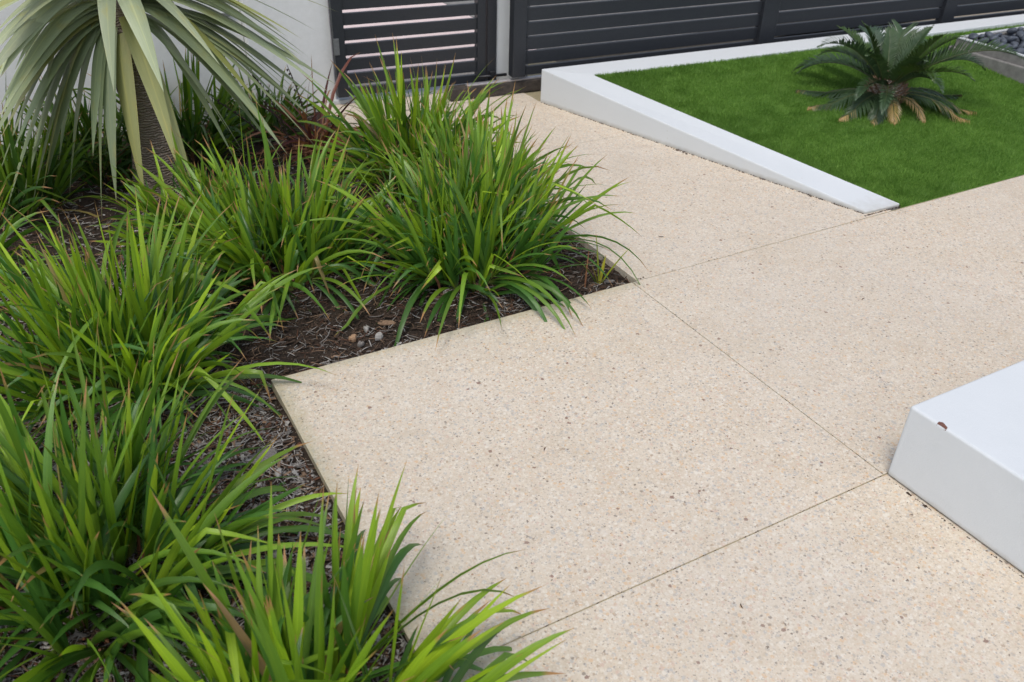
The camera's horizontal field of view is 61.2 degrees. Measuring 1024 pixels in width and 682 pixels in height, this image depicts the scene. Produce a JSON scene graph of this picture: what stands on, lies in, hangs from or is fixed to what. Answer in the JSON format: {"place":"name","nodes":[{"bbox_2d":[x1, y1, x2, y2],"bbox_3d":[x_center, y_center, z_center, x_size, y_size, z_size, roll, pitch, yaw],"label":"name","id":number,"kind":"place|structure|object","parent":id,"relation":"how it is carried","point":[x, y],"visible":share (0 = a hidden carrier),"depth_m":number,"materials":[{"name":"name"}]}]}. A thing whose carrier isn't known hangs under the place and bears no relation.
{"place":"outdoors","nodes":[
{"label":"outdoors","id":0,"kind":"place"},
{"bbox_2d":[0,112,631,681],"bbox_3d":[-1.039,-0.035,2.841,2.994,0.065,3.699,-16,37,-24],"label":"mulch","id":1,"kind":"object","parent":0,"point":[202,441],"visible":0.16,"depth_m":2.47,"materials":[{"name":"brown wood"}]},
{"bbox_2d":[0,175,82,332],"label":"dianella clump","id":2,"kind":"object","parent":1,"relation":"on","point":[8,230],"visible":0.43,"depth_m":3.02,"materials":[{"name":"green plant"}]},
{"bbox_2d":[0,90,130,246],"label":"dianella clump","id":3,"kind":"object","parent":1,"relation":"on","point":[60,184],"visible":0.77,"depth_m":3.49,"materials":[{"name":"green plant"}]},
{"bbox_2d":[0,76,188,213],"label":"dianella clump","id":4,"kind":"object","parent":1,"relation":"on","point":[85,118],"visible":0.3,"depth_m":3.74,"materials":[{"name":"green plant"}]},
{"bbox_2d":[0,0,334,214],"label":"spiky tree","id":5,"kind":"object","parent":1,"relation":"on","point":[124,60],"visible":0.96,"depth_m":3.33,"materials":[{"name":"green plant"}]},
{"bbox_2d":[0,189,337,489],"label":"dianella clump","id":6,"kind":"object","parent":1,"relation":"on","point":[130,321],"visible":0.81,"depth_m":2.46,"materials":[{"name":"green plant"}]},
{"bbox_2d":[0,314,357,681],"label":"dianella clump","id":7,"kind":"object","parent":1,"relation":"on","point":[94,551],"visible":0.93,"depth_m":1.83,"materials":[{"name":"green plant"}]},
{"bbox_2d":[74,47,283,183],"bbox_3d":[-1.553,-1.103,3.975,0.972,0.633,1.008,14,35,17],"label":"dianella clump","id":8,"kind":"object","parent":1,"relation":"on","point":[192,124],"visible":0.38,"depth_m":4.00,"materials":[{"name":"green plant"}]},
{"bbox_2d":[85,125,292,279],"bbox_3d":[-1.214,-0.552,3.288,0.806,0.490,0.742,22,39,28],"label":"dianella clump","id":9,"kind":"object","parent":1,"relation":"on","point":[143,198],"visible":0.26,"depth_m":3.26,"materials":[{"name":"green plant"}]},
{"bbox_2d":[110,99,415,343],"bbox_3d":[-0.835,-0.502,3.116,1.079,0.616,1.241,-16,37,-24],"label":"dianella clump","id":10,"kind":"object","parent":1,"relation":"on","point":[306,246],"visible":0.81,"depth_m":3.04,"materials":[{"name":"green plant"}]},
{"bbox_2d":[249,447,276,463],"bbox_3d":[-0.669,0.309,2.333,0.061,0.012,0.089,17,34,28],"label":"bark chip","id":11,"kind":"object","parent":1,"relation":"on","point":[270,452],"visible":0.57,"depth_m":2.33,"materials":[{"name":"grey wood"}]},
{"bbox_2d":[205,67,325,152],"bbox_3d":[-1.247,-1.155,4.268,0.694,0.408,0.580,7,34,8],"label":"dianella clump","id":12,"kind":"object","parent":1,"relation":"on","point":[270,117],"visible":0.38,"depth_m":4.31,"materials":[{"name":"green plant"}]},
{"bbox_2d":[275,468,281,476],"bbox_3d":[-0.613,0.345,2.273,0.018,0.007,0.038,-3,28,-13],"label":"bark chip","id":13,"kind":"object","parent":1,"relation":"on","point":[278,474],"visible":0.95,"depth_m":2.27,"materials":[{"name":"wood"}]},
{"bbox_2d":[210,54,373,172],"bbox_3d":[-0.956,-1.093,4.065,0.878,0.448,0.640,-16,37,-24],"label":"red cordyline","id":14,"kind":"object","parent":1,"relation":"on","point":[306,130],"visible":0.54,"depth_m":4.11,"materials":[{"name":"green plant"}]},
{"bbox_2d":[111,463,573,681],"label":"dianella clump","id":15,"kind":"object","parent":1,"relation":"on","point":[281,637],"visible":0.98,"depth_m":1.61,"materials":[{"name":"green plant"}]},
{"bbox_2d":[348,334,356,341],"bbox_3d":[-0.516,-0.010,2.825,0.022,0.019,0.029,21,38,26],"label":"stone","id":16,"kind":"object","parent":1,"relation":"on","point":[352,337],"visible":1,"depth_m":2.82,"materials":[{"name":"stone"}]},
{"bbox_2d":[357,341,364,346],"bbox_3d":[-0.489,0.010,2.796,0.020,0.015,0.025,29,43,27],"label":"stone","id":17,"kind":"object","parent":1,"relation":"on","point":[360,343],"visible":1,"depth_m":2.79,"materials":[{"name":"grey stone"}]},
{"bbox_2d":[375,332,382,340],"bbox_3d":[-0.433,-0.015,2.824,0.025,0.017,0.037,9,34,12],"label":"stone","id":18,"kind":"object","parent":1,"relation":"on","point":[378,335],"visible":1,"depth_m":2.81,"materials":[{"name":"white stone"}]},
{"bbox_2d":[378,320,395,325],"bbox_3d":[-0.420,-0.062,2.910,0.063,0.010,0.026,-1,35,0],"label":"bark chip","id":19,"kind":"object","parent":1,"relation":"on","point":[387,322],"visible":1,"depth_m":2.90,"materials":[{"name":"brown wood"}]},
{"bbox_2d":[282,33,532,215],"bbox_3d":[-0.484,-0.986,3.828,1.152,0.650,1.113,-4,34,-8],"label":"dianella clump","id":20,"kind":"object","parent":1,"relation":"on","point":[372,110],"visible":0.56,"depth_m":3.81,"materials":[{"name":"green plant"}]},
{"bbox_2d":[295,79,646,349],"bbox_3d":[-0.187,-0.533,3.112,1.228,0.701,1.318,-16,37,-24],"label":"dianella clump","id":21,"kind":"object","parent":1,"relation":"on","point":[461,238],"visible":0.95,"depth_m":3.04,"materials":[{"name":"green plant"}]},
{"bbox_2d":[357,81,588,250],"bbox_3d":[-0.136,-0.735,3.530,0.969,0.577,1.030,-8,35,-15],"label":"dianella clump","id":22,"kind":"object","parent":1,"relation":"on","point":[447,143],"visible":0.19,"depth_m":3.56,"materials":[{"name":"green plant"}]},
{"bbox_2d":[583,236,630,286],"bbox_3d":[0.328,-0.291,3.122,0.193,0.228,0.033,-6,34,-11],"label":"seedling","id":23,"kind":"object","parent":1,"relation":"on","point":[601,273],"visible":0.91,"depth_m":3.14,"materials":[{"name":"green plant"}]},
{"bbox_2d":[601,279,614,282],"bbox_3d":[0.349,-0.220,3.180,0.058,0.008,0.016,3,38,-2],"label":"bark chip","id":24,"kind":"object","parent":1,"relation":"on","point":[607,280],"visible":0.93,"depth_m":3.18,"materials":[{"name":"wood"}]},
{"bbox_2d":[328,3,536,73],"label":"courtyard paving","id":25,"kind":"structure","parent":0,"point":[400,37],"depth_m":5.96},
{"bbox_2d":[271,61,1023,681],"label":"pavement","id":26,"kind":"structure","parent":0,"point":[661,431],"depth_m":2.42,"materials":[{"name":"beige concrete"}]},
{"bbox_2d":[333,82,474,104],"bbox_3d":[-0.543,-1.418,4.896,0.970,0.022,0.130,-13,36,-21],"label":"threshold","id":27,"kind":"object","parent":26,"relation":"on","point":[343,100],"visible":0.16,"depth_m":4.80,"materials":[{"name":"grey concrete"}]},
{"bbox_2d":[486,0,496,80],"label":"gate post","id":28,"kind":"object","parent":26,"relation":"on","point":[491,18],"depth_m":4.81,"materials":[{"name":"black metal"}]},
{"bbox_2d":[328,0,485,97],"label":"pedestrian gate","id":29,"kind":"structure","parent":28,"relation":"attached to","point":[340,36],"depth_m":4.65,"materials":[{"name":"metal"}]},
{"bbox_2d":[477,70,506,79],"bbox_3d":[-0.116,-1.493,4.922,0.181,0.081,0.040,-16,37,-24],"label":"drop bolt","id":30,"kind":"object","parent":28,"relation":"attached to","point":[491,75],"visible":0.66,"depth_m":4.91,"materials":[{"name":"black metal"}]},
{"bbox_2d":[447,75,541,100],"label":"gate track","id":31,"kind":"structure","parent":26,"relation":"on","point":[528,83],"depth_m":4.85,"materials":[{"name":"metal"}]},
{"bbox_2d":[508,0,1023,77],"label":"sliding gate","id":32,"kind":"structure","parent":31,"relation":"on","point":[767,19],"depth_m":5.15,"materials":[{"name":"black metal"}]},
{"bbox_2d":[496,0,529,79],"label":"white post","id":33,"kind":"object","parent":26,"relation":"on","point":[502,37],"depth_m":4.86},
{"bbox_2d":[530,102,1023,633],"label":"joint debris","id":34,"kind":"object","parent":26,"relation":"on","point":[786,400],"visible":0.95,"depth_m":3.68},
{"bbox_2d":[540,14,1023,213],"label":"garden kerb","id":35,"kind":"structure","parent":26,"relation":"on","point":[583,90],"depth_m":4.40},
{"bbox_2d":[595,24,1023,207],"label":"turf base","id":36,"kind":"object","parent":26,"relation":"on","point":[853,81],"visible":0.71,"depth_m":4.51,"materials":[{"name":"green plant"}]},
{"bbox_2d":[793,19,1023,125],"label":"sago palm","id":37,"kind":"object","parent":36,"relation":"on","point":[896,61],"visible":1,"depth_m":4.55,"materials":[{"name":"green plant"}]},
{"bbox_2d":[948,26,1023,83],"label":"pebble planter","id":38,"kind":"object","parent":36,"relation":"on","point":[1010,65],"visible":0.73,"depth_m":5.20,"materials":[{"name":"stone"}]},
{"bbox_2d":[888,360,1023,572],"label":"white plinth","id":39,"kind":"structure","parent":26,"relation":"on","point":[958,458],"depth_m":2.13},
{"bbox_2d":[444,0,1004,61],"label":"driveway","id":40,"kind":"structure","parent":0,"point":[459,2],"depth_m":6.46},
{"bbox_2d":[749,9,1023,208],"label":"ground","id":41,"kind":"structure","parent":0,"point":[899,23],"depth_m":7.17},
{"bbox_2d":[0,0,336,148],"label":"boundary wall","id":42,"kind":"structure","parent":41,"relation":"on","point":[314,41],"depth_m":4.38,"materials":[{"name":"paint"}]}
]}

